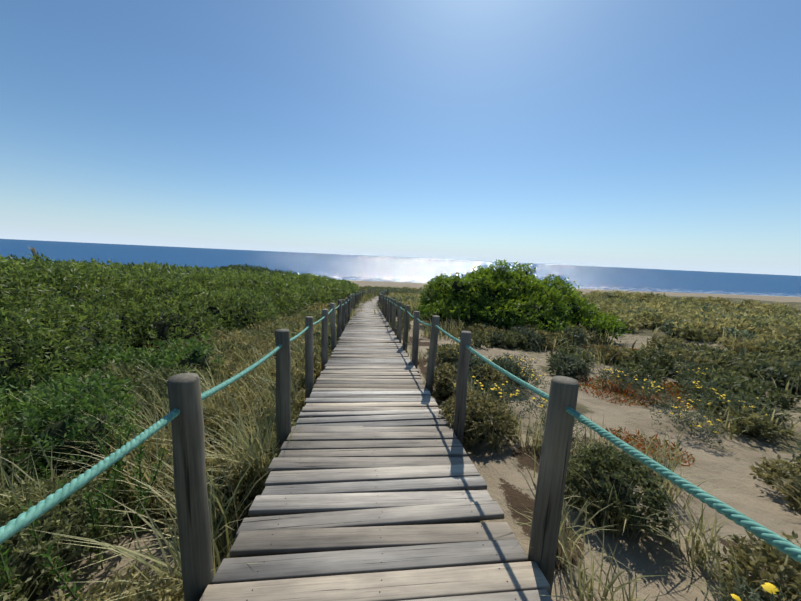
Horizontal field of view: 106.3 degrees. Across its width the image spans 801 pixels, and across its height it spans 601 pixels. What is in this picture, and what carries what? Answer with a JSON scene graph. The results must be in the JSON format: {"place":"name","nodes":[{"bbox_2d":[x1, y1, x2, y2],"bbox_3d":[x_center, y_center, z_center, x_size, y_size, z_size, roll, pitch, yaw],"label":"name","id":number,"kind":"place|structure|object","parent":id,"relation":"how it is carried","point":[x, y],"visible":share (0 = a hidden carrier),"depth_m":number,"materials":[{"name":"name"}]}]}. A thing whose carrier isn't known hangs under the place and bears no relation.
{"place":"outdoors","nodes":[
{"label":"outdoors","id":0,"kind":"place"},
{"bbox_2d":[0,239,800,296],"bbox_3d":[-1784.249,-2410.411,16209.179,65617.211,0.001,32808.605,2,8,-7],"label":"sea water","id":1,"kind":"structure","parent":0,"point":[378,268],"depth_m":326.50,"materials":[{"name":"blue liquid"}]},
{"bbox_2d":[0,0,800,275],"label":"sky","id":2,"kind":"structure","parent":0,"point":[644,134],"materials":[{"name":"blue"}]},
{"bbox_2d":[33,280,800,600],"bbox_3d":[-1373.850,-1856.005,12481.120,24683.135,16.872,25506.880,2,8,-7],"label":"ground","id":3,"kind":"structure","parent":0,"point":[757,499],"depth_m":2.77,"materials":[{"name":"beige sand"}]},
{"bbox_2d":[0,253,359,395],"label":"hedge","id":4,"kind":"object","parent":3,"relation":"on","point":[22,276],"depth_m":6.88,"materials":[{"name":"green plant"}]},
{"bbox_2d":[167,288,578,600],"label":"fence posts","id":5,"kind":"object","parent":3,"relation":"on","point":[189,469],"visible":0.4,"depth_m":1.55,"materials":[{"name":"grey wood"}]},
{"bbox_2d":[0,289,800,562],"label":"fence rope","id":6,"kind":"object","parent":5,"relation":"attached to","point":[20,522],"visible":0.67,"depth_m":0.94,"materials":[{"name":"teal fabric"}]},
{"bbox_2d":[200,296,552,600],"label":"boardwalk deck","id":7,"kind":"structure","parent":3,"relation":"on","point":[375,482],"depth_m":1.98,"materials":[{"name":"grey wood"}]},
{"bbox_2d":[0,285,800,600],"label":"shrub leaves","id":8,"kind":"object","parent":3,"relation":"on","point":[694,319],"visible":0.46,"depth_m":4.00,"materials":[{"name":"green plant"}]},
{"bbox_2d":[453,337,777,600],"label":"yellow flowers","id":9,"kind":"object","parent":8,"relation":"attached to","point":[768,587],"visible":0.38,"depth_m":4.34,"materials":[{"name":"yellow plant"}]},
{"bbox_2d":[0,246,800,600],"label":"marram grass","id":10,"kind":"structure","parent":3,"relation":"on","point":[696,538],"depth_m":2.46,"materials":[{"name":"green plant"}]},
{"bbox_2d":[0,299,800,600],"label":"shrub","id":11,"kind":"object","parent":3,"relation":"on","point":[27,563],"visible":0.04,"depth_m":2.62,"materials":[{"name":"green plant"}]},
{"bbox_2d":[417,259,631,343],"bbox_3d":[5.530,0.007,14.781,9.706,3.854,7.610,2,8,-7],"label":"bush","id":12,"kind":"object","parent":3,"relation":"on","point":[472,280],"depth_m":13.00,"materials":[{"name":"green plant"}]}
]}

